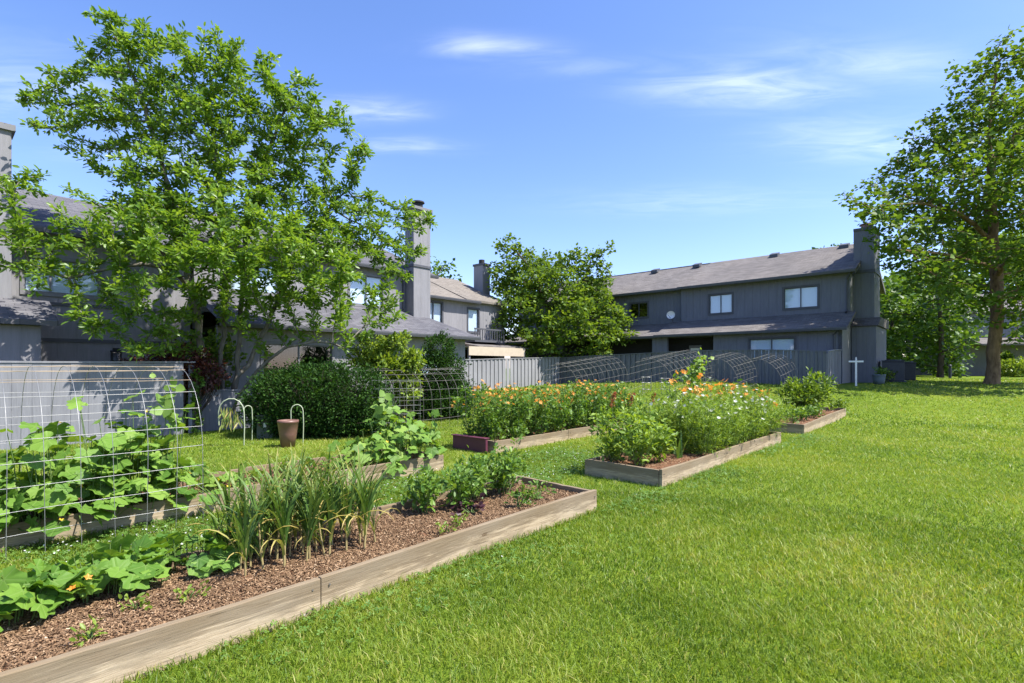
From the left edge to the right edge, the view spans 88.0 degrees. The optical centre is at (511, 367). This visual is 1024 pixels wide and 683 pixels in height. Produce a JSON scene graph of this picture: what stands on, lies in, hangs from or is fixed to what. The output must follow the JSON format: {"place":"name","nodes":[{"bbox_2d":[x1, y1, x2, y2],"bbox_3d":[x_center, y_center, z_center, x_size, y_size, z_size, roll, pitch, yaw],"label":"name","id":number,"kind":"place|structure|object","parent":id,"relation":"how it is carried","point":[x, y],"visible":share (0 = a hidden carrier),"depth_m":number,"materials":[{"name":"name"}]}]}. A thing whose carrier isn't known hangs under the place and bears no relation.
{"place":"outdoors","nodes":[
{"label":"outdoors","id":0,"kind":"place"},
{"bbox_2d":[0,375,1023,682],"bbox_3d":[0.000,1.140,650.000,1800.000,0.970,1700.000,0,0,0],"label":"ground","id":1,"kind":"structure","parent":0,"point":[968,395],"depth_m":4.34,"materials":[{"name":"plant"}]},
{"bbox_2d":[0,122,189,437],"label":"townhouse","id":2,"kind":"structure","parent":1,"relation":"on","point":[32,328],"depth_m":14.34,"materials":[{"name":"grey wood"}]},
{"bbox_2d":[20,254,102,299],"bbox_3d":[-12.173,-2.450,14.369,0.145,1.080,1.730,0,0,42],"label":"window","id":3,"kind":"structure","parent":2,"relation":"in","point":[58,289],"depth_m":14.36,"materials":[{"name":"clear glass"}]},
{"bbox_2d":[0,361,194,449],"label":"fence","id":4,"kind":"object","parent":1,"relation":"on","point":[99,402],"visible":0.63,"depth_m":11.30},
{"bbox_2d":[189,368,205,433],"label":"ivy","id":5,"kind":"object","parent":4,"relation":"attached to","point":[198,421],"visible":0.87,"depth_m":12.79,"materials":[{"name":"green plant"}]},
{"bbox_2d":[0,365,202,562],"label":"wire arch","id":6,"kind":"structure","parent":1,"relation":"on","point":[51,415],"depth_m":5.13,"materials":[{"name":"grey metal"}]},
{"bbox_2d":[119,339,230,431],"bbox_3d":[-8.438,0.428,13.183,2.862,2.360,1.355,0,0,0],"label":"red maple","id":7,"kind":"object","parent":1,"relation":"on","point":[202,364],"visible":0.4,"depth_m":13.03,"materials":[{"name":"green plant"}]},
{"bbox_2d":[164,328,248,414],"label":"understorey shrub","id":8,"kind":"object","parent":1,"relation":"on","point":[229,348],"visible":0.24,"depth_m":14.71,"materials":[{"name":"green plant"}]},
{"bbox_2d":[0,5,437,410],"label":"tree","id":9,"kind":"object","parent":1,"relation":"on","point":[166,215],"visible":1,"depth_m":13.32,"materials":[{"name":"green plant"}]},
{"bbox_2d":[0,448,443,551],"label":"raised bed","id":10,"kind":"object","parent":1,"relation":"on","point":[413,463],"visible":0.16,"depth_m":5.44,"materials":[{"name":"wood"}]},
{"bbox_2d":[0,445,83,533],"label":"cucumber plant","id":11,"kind":"object","parent":10,"relation":"on","point":[5,470],"visible":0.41,"depth_m":4.74,"materials":[{"name":"green plant"}]},
{"bbox_2d":[0,421,142,536],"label":"cucumber plant","id":12,"kind":"object","parent":10,"relation":"on","point":[63,492],"visible":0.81,"depth_m":4.91,"materials":[{"name":"green plant"}]},
{"bbox_2d":[66,389,195,512],"bbox_3d":[-3.965,0.867,5.557,1.123,1.258,1.153,0,0,42],"label":"cucumber plant","id":13,"kind":"object","parent":10,"relation":"on","point":[148,460],"visible":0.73,"depth_m":5.41,"materials":[{"name":"green plant"}]},
{"bbox_2d":[144,373,185,492],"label":"cucumber vine","id":14,"kind":"object","parent":10,"relation":"on","point":[165,402],"visible":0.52,"depth_m":5.66,"materials":[{"name":"green plant"}]},
{"bbox_2d":[142,456,223,511],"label":"cucumber plant","id":15,"kind":"object","parent":10,"relation":"on","point":[197,471],"visible":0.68,"depth_m":5.74,"materials":[{"name":"green plant"}]},
{"bbox_2d":[219,460,279,488],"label":"cucumber plant","id":16,"kind":"object","parent":10,"relation":"on","point":[236,478],"visible":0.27,"depth_m":6.62,"materials":[{"name":"green plant"}]},
{"bbox_2d":[327,429,405,475],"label":"cucumber plant","id":17,"kind":"object","parent":10,"relation":"on","point":[357,443],"visible":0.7,"depth_m":7.62,"materials":[{"name":"green plant"}]},
{"bbox_2d":[370,389,399,446],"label":"cucumber vine","id":18,"kind":"object","parent":10,"relation":"on","point":[382,410],"visible":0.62,"depth_m":8.32,"materials":[{"name":"green plant"}]},
{"bbox_2d":[363,405,446,463],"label":"cucumber plant","id":19,"kind":"object","parent":10,"relation":"on","point":[426,435],"visible":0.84,"depth_m":8.10,"materials":[{"name":"green plant"}]},
{"bbox_2d":[218,398,244,445],"bbox_3d":[-5.758,1.110,10.900,0.530,0.976,0.340,0,0,-6],"label":"bent pipe","id":20,"kind":"object","parent":1,"relation":"on","point":[226,418],"visible":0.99,"depth_m":10.85,"materials":[{"name":"plastic"}]},
{"bbox_2d":[194,389,312,431],"bbox_3d":[-6.816,1.126,14.328,0.194,1.143,3.277,0,0,42],"label":"fence","id":21,"kind":"object","parent":1,"relation":"on","point":[209,412],"visible":0.16,"depth_m":13.47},
{"bbox_2d":[277,419,298,447],"bbox_3d":[-4.522,1.323,10.700,0.412,0.540,0.412,0,0,0],"label":"flower pot","id":22,"kind":"object","parent":1,"relation":"on","point":[287,429],"visible":0.99,"depth_m":10.56,"materials":[{"name":"brown ceramic"}]},
{"bbox_2d":[0,476,596,682],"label":"raised bed","id":23,"kind":"object","parent":1,"relation":"on","point":[234,602],"visible":0.74,"depth_m":3.39,"materials":[{"name":"wood"}]},
{"bbox_2d":[0,559,111,625],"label":"squash plant","id":24,"kind":"object","parent":23,"relation":"on","point":[16,593],"visible":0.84,"depth_m":3.02,"materials":[{"name":"green plant"}]},
{"bbox_2d":[69,614,107,647],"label":"seedling","id":25,"kind":"object","parent":23,"relation":"on","point":[91,631],"visible":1,"depth_m":2.79,"materials":[{"name":"green plant"}]},
{"bbox_2d":[29,533,188,611],"bbox_3d":[-2.657,1.274,3.450,0.801,0.322,1.009,0,0,42],"label":"squash plant","id":26,"kind":"object","parent":23,"relation":"on","point":[107,562],"visible":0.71,"depth_m":3.35,"materials":[{"name":"green plant"}]},
{"bbox_2d":[111,526,256,585],"bbox_3d":[-2.289,1.300,3.789,0.918,0.290,0.748,0,0,-34],"label":"squash plant","id":27,"kind":"object","parent":23,"relation":"on","point":[203,565],"visible":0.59,"depth_m":3.67,"materials":[{"name":"green plant"}]},
{"bbox_2d":[174,466,260,539],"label":"garlic plant","id":28,"kind":"object","parent":23,"relation":"on","point":[215,526],"visible":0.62,"depth_m":3.88,"materials":[{"name":"green plant"}]},
{"bbox_2d":[193,463,250,540],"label":"garlic plant","id":29,"kind":"object","parent":23,"relation":"on","point":[224,493],"visible":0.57,"depth_m":4.00,"materials":[{"name":"green plant"}]},
{"bbox_2d":[186,472,265,547],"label":"garlic plant","id":30,"kind":"object","parent":23,"relation":"on","point":[222,530],"visible":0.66,"depth_m":3.78,"materials":[{"name":"green plant"}]},
{"bbox_2d":[191,470,273,569],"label":"garlic plant","id":31,"kind":"object","parent":23,"relation":"on","point":[237,532],"visible":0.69,"depth_m":3.67,"materials":[{"name":"green plant"}]},
{"bbox_2d":[222,494,274,575],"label":"garlic plant","id":32,"kind":"object","parent":23,"relation":"on","point":[245,543],"visible":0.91,"depth_m":3.56,"materials":[{"name":"green plant"}]},
{"bbox_2d":[211,459,309,569],"bbox_3d":[-1.773,1.018,3.718,0.724,0.824,0.371,-4,4,-10],"label":"garlic plant","id":33,"kind":"object","parent":23,"relation":"on","point":[259,542],"visible":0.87,"depth_m":3.71,"materials":[{"name":"green plant"}]},
{"bbox_2d":[217,444,324,554],"bbox_3d":[-1.822,0.995,4.058,0.765,0.871,0.392,-2,1,-28],"label":"garlic plant","id":34,"kind":"object","parent":23,"relation":"on","point":[276,464],"visible":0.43,"depth_m":4.06,"materials":[{"name":"green plant"}]},
{"bbox_2d":[230,453,333,558],"bbox_3d":[-1.718,1.019,3.953,0.723,0.823,0.370,5,0,-25],"label":"garlic plant","id":35,"kind":"object","parent":23,"relation":"on","point":[282,506],"visible":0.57,"depth_m":3.95,"materials":[{"name":"green plant"}]},
{"bbox_2d":[261,468,310,565],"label":"garlic plant","id":36,"kind":"object","parent":23,"relation":"on","point":[283,521],"visible":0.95,"depth_m":3.78,"materials":[{"name":"green plant"}]},
{"bbox_2d":[266,447,329,549],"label":"garlic plant","id":37,"kind":"object","parent":23,"relation":"on","point":[294,515],"visible":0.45,"depth_m":4.16,"materials":[{"name":"green plant"}]},
{"bbox_2d":[262,466,346,558],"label":"garlic plant","id":38,"kind":"object","parent":23,"relation":"on","point":[309,551],"visible":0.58,"depth_m":3.96,"materials":[{"name":"green plant"}]},
{"bbox_2d":[268,465,355,561],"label":"garlic plant","id":39,"kind":"object","parent":23,"relation":"on","point":[308,526],"visible":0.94,"depth_m":3.90,"materials":[{"name":"green plant"}]},
{"bbox_2d":[269,457,356,554],"bbox_3d":[-1.497,1.057,4.012,0.341,0.759,0.667,-4,7,28],"label":"garlic plant","id":40,"kind":"object","parent":23,"relation":"on","point":[314,507],"visible":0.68,"depth_m":4.03,"materials":[{"name":"green plant"}]},
{"bbox_2d":[308,459,349,555],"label":"garlic plant","id":41,"kind":"object","parent":23,"relation":"on","point":[334,508],"visible":0.96,"depth_m":4.05,"materials":[{"name":"green plant"}]},
{"bbox_2d":[315,450,393,550],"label":"garlic plant","id":42,"kind":"object","parent":23,"relation":"on","point":[348,509],"visible":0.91,"depth_m":4.16,"materials":[{"name":"green plant"}]},
{"bbox_2d":[341,448,389,542],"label":"garlic plant","id":43,"kind":"object","parent":23,"relation":"on","point":[360,509],"visible":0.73,"depth_m":4.31,"materials":[{"name":"green plant"}]},
{"bbox_2d":[342,449,400,548],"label":"garlic plant","id":44,"kind":"object","parent":23,"relation":"on","point":[367,506],"visible":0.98,"depth_m":4.22,"materials":[{"name":"green plant"}]},
{"bbox_2d":[387,463,459,513],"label":"pepper plant","id":45,"kind":"object","parent":23,"relation":"on","point":[423,486],"visible":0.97,"depth_m":5.18,"materials":[{"name":"green plant"}]},
{"bbox_2d":[425,458,486,508],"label":"pepper plant","id":46,"kind":"object","parent":23,"relation":"on","point":[465,482],"visible":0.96,"depth_m":5.34,"materials":[{"name":"green plant"}]},
{"bbox_2d":[454,445,500,499],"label":"pepper plant","id":47,"kind":"object","parent":23,"relation":"on","point":[473,462],"visible":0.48,"depth_m":5.82,"materials":[{"name":"green plant"}]},
{"bbox_2d":[480,445,528,494],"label":"pepper plant","id":48,"kind":"object","parent":23,"relation":"on","point":[503,477],"visible":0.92,"depth_m":5.98,"materials":[{"name":"green plant"}]},
{"bbox_2d":[489,433,528,486],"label":"pepper plant","id":49,"kind":"object","parent":23,"relation":"on","point":[495,447],"visible":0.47,"depth_m":6.32,"materials":[{"name":"green plant"}]},
{"bbox_2d":[148,200,480,402],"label":"townhouse","id":50,"kind":"structure","parent":1,"relation":"on","point":[419,323],"depth_m":20.98,"materials":[{"name":"grey wood"}]},
{"bbox_2d":[260,341,334,373],"bbox_3d":[-6.919,0.325,17.217,0.100,2.330,2.480,0,0,42],"label":"window","id":51,"kind":"structure","parent":50,"relation":"in","point":[332,351],"depth_m":17.23,"materials":[{"name":"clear glass"}]},
{"bbox_2d":[348,272,384,308],"bbox_3d":[-5.897,-3.130,21.399,0.145,1.360,1.680,0,0,42],"label":"window","id":52,"kind":"structure","parent":50,"relation":"in","point":[360,298],"depth_m":21.35,"materials":[{"name":"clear glass"}]},
{"bbox_2d":[235,354,399,438],"bbox_3d":[-4.617,0.665,12.583,3.828,1.998,2.475,0,0,0],"label":"evergreen bush","id":53,"kind":"object","parent":1,"relation":"on","point":[331,404],"visible":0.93,"depth_m":12.06,"materials":[{"name":"green plant"}]},
{"bbox_2d":[346,329,427,425],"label":"lime shrub","id":54,"kind":"object","parent":1,"relation":"on","point":[382,352],"visible":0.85,"depth_m":14.32,"materials":[{"name":"green plant"}]},
{"bbox_2d":[350,368,473,431],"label":"wire arch","id":55,"kind":"structure","parent":1,"relation":"on","point":[430,369],"depth_m":14.21,"materials":[{"name":"grey metal"}]},
{"bbox_2d":[0,433,834,679],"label":"clover","id":56,"kind":"object","parent":1,"relation":"on","point":[401,497],"depth_m":4.92,"materials":[{"name":"green plant"}]},
{"bbox_2d":[327,259,528,384],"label":"townhouse","id":57,"kind":"structure","parent":1,"relation":"on","point":[462,306],"depth_m":29.32,"materials":[{"name":"grey wood"}]},
{"bbox_2d":[430,300,443,322],"bbox_3d":[-4.052,-2.740,27.219,0.145,1.460,1.300,0,0,42],"label":"window","id":58,"kind":"structure","parent":57,"relation":"in","point":[436,307],"depth_m":27.47,"materials":[{"name":"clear glass"}]},
{"bbox_2d":[467,307,479,333],"bbox_3d":[-2.168,-2.625,29.330,0.145,1.430,0.980,0,0,42],"label":"window","id":59,"kind":"structure","parent":57,"relation":"in","point":[472,314],"depth_m":29.39,"materials":[{"name":"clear glass"}]},
{"bbox_2d":[400,329,481,416],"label":"evergreen bush","id":60,"kind":"object","parent":1,"relation":"on","point":[440,360],"visible":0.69,"depth_m":16.31,"materials":[{"name":"green plant"}]},
{"bbox_2d":[430,256,462,281],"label":"tree","id":61,"kind":"object","parent":1,"relation":"on","point":[440,268],"visible":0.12,"depth_m":43.08,"materials":[{"name":"green plant"}]},
{"bbox_2d":[451,434,489,452],"bbox_3d":[-0.817,1.460,10.257,0.940,0.290,0.140,0,0,42],"label":"plastic panel","id":62,"kind":"object","parent":1,"relation":"on","point":[474,443],"visible":0.88,"depth_m":10.18,"materials":[{"name":"purple plastic"}]},
{"bbox_2d":[465,357,559,390],"bbox_3d":[-0.383,0.310,26.888,0.194,1.897,9.277,0,0,42],"label":"fence","id":63,"kind":"object","parent":1,"relation":"on","point":[493,372],"visible":0.59,"depth_m":27.11,"materials":[{"name":"grey wood"}]},
{"bbox_2d":[474,417,631,452],"bbox_3d":[1.128,1.526,12.461,1.180,0.324,5.625,0,0,42],"label":"raised bed","id":64,"kind":"object","parent":1,"relation":"on","point":[545,437],"visible":0.25,"depth_m":11.18,"materials":[{"name":"wood"}]},
{"bbox_2d":[450,380,511,436],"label":"flowering plant","id":65,"kind":"object","parent":64,"relation":"on","point":[470,426],"visible":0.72,"depth_m":10.72,"materials":[{"name":"green plant"}]},
{"bbox_2d":[453,386,511,439],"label":"flowering plant","id":66,"kind":"object","parent":64,"relation":"on","point":[492,401],"visible":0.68,"depth_m":10.55,"materials":[{"name":"green plant"}]},
{"bbox_2d":[474,396,515,440],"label":"flowering plant","id":67,"kind":"object","parent":64,"relation":"on","point":[492,433],"visible":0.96,"depth_m":10.33,"materials":[{"name":"green plant"}]},
{"bbox_2d":[488,383,532,437],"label":"flowering plant","id":68,"kind":"object","parent":64,"relation":"on","point":[514,397],"visible":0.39,"depth_m":10.98,"materials":[{"name":"green plant"}]},
{"bbox_2d":[496,392,541,437],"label":"flowering plant","id":69,"kind":"object","parent":64,"relation":"on","point":[526,406],"visible":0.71,"depth_m":10.81,"materials":[{"name":"green plant"}]},
{"bbox_2d":[506,383,555,434],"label":"flowering plant","id":70,"kind":"object","parent":64,"relation":"on","point":[538,416],"visible":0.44,"depth_m":11.46,"materials":[{"name":"green plant"}]},
{"bbox_2d":[512,381,566,434],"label":"flowering plant","id":71,"kind":"object","parent":64,"relation":"on","point":[537,427],"visible":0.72,"depth_m":11.28,"materials":[{"name":"green plant"}]},
{"bbox_2d":[534,393,574,431],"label":"flowering plant","id":72,"kind":"object","parent":64,"relation":"on","point":[555,427],"visible":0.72,"depth_m":11.66,"materials":[{"name":"green plant"}]},
{"bbox_2d":[555,384,589,429],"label":"flowering plant","id":73,"kind":"object","parent":64,"relation":"on","point":[574,419],"visible":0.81,"depth_m":12.28,"materials":[{"name":"green plant"}]},
{"bbox_2d":[570,384,607,426],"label":"flowering plant","id":74,"kind":"object","parent":64,"relation":"on","point":[589,414],"visible":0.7,"depth_m":12.76,"materials":[{"name":"green plant"}]},
{"bbox_2d":[485,232,640,382],"bbox_3d":[2.892,-3.610,32.225,9.186,9.097,8.292,0,0,0],"label":"tree","id":75,"kind":"object","parent":1,"relation":"on","point":[580,301],"visible":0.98,"depth_m":30.80,"materials":[{"name":"green plant"}]},
{"bbox_2d":[625,350,711,395],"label":"wire arch","id":76,"kind":"structure","parent":1,"relation":"on","point":[663,368],"depth_m":20.13,"materials":[{"name":"silver metal"}]},
{"bbox_2d":[682,347,713,396],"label":"bean vine","id":77,"kind":"object","parent":76,"relation":"attached to","point":[699,363],"visible":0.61,"depth_m":19.55,"materials":[{"name":"green plant"}]},
{"bbox_2d":[585,431,780,486],"bbox_3d":[3.417,1.519,9.627,1.270,0.324,5.604,0,0,42],"label":"raised bed","id":78,"kind":"object","parent":1,"relation":"on","point":[670,468],"visible":0.36,"depth_m":7.88,"materials":[{"name":"wood"}]},
{"bbox_2d":[588,404,646,462],"bbox_3d":[1.573,0.993,8.058,0.820,0.899,0.773,0,0,1],"label":"amaranth","id":79,"kind":"object","parent":78,"relation":"on","point":[608,445],"visible":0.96,"depth_m":7.98,"materials":[{"name":"green plant"}]},
{"bbox_2d":[597,395,646,458],"bbox_3d":[1.814,0.931,8.404,0.696,1.022,0.757,0,0,-29],"label":"amaranth","id":80,"kind":"object","parent":78,"relation":"on","point":[625,410],"visible":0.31,"depth_m":8.38,"materials":[{"name":"green plant"}]},
{"bbox_2d":[603,410,674,465],"bbox_3d":[1.863,1.037,7.798,0.816,0.806,0.779,0,0,-29],"label":"amaranth","id":81,"kind":"object","parent":78,"relation":"on","point":[630,450],"visible":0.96,"depth_m":7.75,"materials":[{"name":"green plant"}]},
{"bbox_2d":[639,421,678,462],"bbox_3d":[2.229,1.144,8.161,0.682,0.663,0.870,0,0,13],"label":"amaranth","id":82,"kind":"object","parent":78,"relation":"on","point":[666,439],"visible":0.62,"depth_m":8.06,"materials":[{"name":"green plant"}]},
{"bbox_2d":[633,388,694,450],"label":"cosmos plant","id":83,"kind":"object","parent":78,"relation":"on","point":[651,403],"visible":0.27,"depth_m":9.16,"materials":[{"name":"green plant"}]},
{"bbox_2d":[647,392,713,453],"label":"cosmos plant","id":84,"kind":"object","parent":78,"relation":"on","point":[687,446],"visible":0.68,"depth_m":8.90,"materials":[{"name":"green plant"}]},
{"bbox_2d":[669,388,743,457],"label":"cosmos plant","id":85,"kind":"object","parent":78,"relation":"on","point":[704,444],"visible":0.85,"depth_m":8.73,"materials":[{"name":"green plant"}]},
{"bbox_2d":[689,395,743,451],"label":"cosmos plant","id":86,"kind":"object","parent":78,"relation":"on","point":[720,445],"visible":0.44,"depth_m":9.02,"materials":[{"name":"green plant"}]},
{"bbox_2d":[699,396,766,446],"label":"cosmos plant","id":87,"kind":"object","parent":78,"relation":"on","point":[737,430],"visible":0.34,"depth_m":9.52,"materials":[{"name":"green plant"}]},
{"bbox_2d":[729,389,776,440],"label":"cosmos plant","id":88,"kind":"object","parent":78,"relation":"on","point":[753,435],"visible":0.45,"depth_m":10.28,"materials":[{"name":"green plant"}]},
{"bbox_2d":[743,390,786,436],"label":"cosmos plant","id":89,"kind":"object","parent":78,"relation":"on","point":[766,421],"visible":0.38,"depth_m":10.62,"materials":[{"name":"green plant"}]},
{"bbox_2d":[560,349,827,385],"bbox_3d":[7.776,0.084,25.928,13.464,1.833,0.194,0,0,42],"label":"fence","id":90,"kind":"object","parent":1,"relation":"on","point":[817,360],"visible":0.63,"depth_m":24.63,"materials":[{"name":"metal"}]},
{"bbox_2d":[505,223,888,382],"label":"townhouse block","id":91,"kind":"structure","parent":1,"relation":"on","point":[823,299],"depth_m":27.40,"materials":[{"name":"wood"}]},
{"bbox_2d":[708,292,733,315],"bbox_3d":[11.455,-3.510,29.061,1.380,1.200,0.145,0,0,42],"label":"window","id":92,"kind":"structure","parent":91,"relation":"in","point":[718,303],"depth_m":29.06,"materials":[{"name":"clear glass"}]},
{"bbox_2d":[748,336,795,361],"bbox_3d":[12.569,-0.910,25.654,2.180,1.200,0.145,0,0,42],"label":"window","id":93,"kind":"structure","parent":91,"relation":"in","point":[781,342],"depth_m":25.64,"materials":[{"name":"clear glass"}]},
{"bbox_2d":[782,284,819,310],"bbox_3d":[14.402,-3.510,26.430,1.680,1.200,0.145,0,0,42],"label":"window","id":94,"kind":"structure","parent":91,"relation":"in","point":[800,297],"depth_m":26.43,"materials":[{"name":"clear glass"}]},
{"bbox_2d":[766,407,845,433],"bbox_3d":[8.349,1.471,15.174,1.239,0.324,5.155,0,1,42],"label":"raised bed","id":95,"kind":"object","parent":1,"relation":"on","point":[802,426],"visible":0.46,"depth_m":14.05,"materials":[{"name":"wood"}]},
{"bbox_2d":[773,367,838,413],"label":"leafy bush","id":96,"kind":"object","parent":95,"relation":"on","point":[803,395],"visible":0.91,"depth_m":15.58,"materials":[{"name":"green plant"}]},
{"bbox_2d":[828,349,840,384],"bbox_3d":[13.580,0.045,22.426,0.194,1.704,2.577,0,0,42],"label":"fence","id":97,"kind":"object","parent":1,"relation":"on","point":[835,362],"visible":0.72,"depth_m":22.57,"materials":[{"name":"grey wood"}]},
{"bbox_2d":[881,360,906,381],"bbox_3d":[17.900,0.146,24.900,1.000,1.070,1.000,0,0,35],"label":"air conditioner","id":98,"kind":"object","parent":1,"relation":"on","point":[896,365],"visible":0.72,"depth_m":24.48,"materials":[{"name":"metal"}]},
{"bbox_2d":[880,275,937,361],"bbox_3d":[27.618,-2.594,39.868,6.937,8.914,7.219,0,0,26],"label":"tree","id":99,"kind":"object","parent":1,"relation":"on","point":[889,286],"visible":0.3,"depth_m":38.55,"materials":[{"name":"green plant"}]},
{"bbox_2d":[880,286,949,369],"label":"tree","id":100,"kind":"object","parent":1,"relation":"on","point":[913,342],"visible":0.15,"depth_m":41.85,"materials":[{"name":"green plant"}]},
{"bbox_2d":[832,25,1023,384],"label":"tree","id":101,"kind":"object","parent":1,"relation":"on","point":[988,226],"visible":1,"depth_m":21.86,"materials":[{"name":"green plant"}]},
{"bbox_2d":[891,270,1006,377],"bbox_3d":[31.752,-3.400,38.970,6.707,8.833,7.042,0,0,0],"label":"tree","id":102,"kind":"object","parent":1,"relation":"on","point":[941,337],"visible":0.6,"depth_m":38.52,"materials":[{"name":"green plant"}]},
{"bbox_2d":[914,304,988,376],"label":"tree","id":103,"kind":"object","parent":1,"relation":"on","point":[955,317],"visible":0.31,"depth_m":41.29,"materials":[{"name":"green plant"}]},
{"bbox_2d":[891,229,1023,301],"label":"tree","id":104,"kind":"object","parent":1,"relation":"on","point":[985,291],"visible":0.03,"depth_m":58.13,"materials":[{"name":"green plant"}]},
{"bbox_2d":[906,294,1023,375],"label":"house","id":105,"kind":"structure","parent":1,"relation":"on","point":[978,368],"depth_m":45.41,"materials":[{"name":"grey wood"}]},
{"bbox_2d":[1001,355,1023,376],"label":"round bush","id":106,"kind":"object","parent":1,"relation":"on","point":[1015,367],"visible":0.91,"depth_m":38.14,"materials":[{"name":"green plant"}]},
{"bbox_2d":[0,0,1023,357],"label":"sky","id":107,"kind":"structure","parent":0,"point":[677,133],"materials":[{"name":"blue"}]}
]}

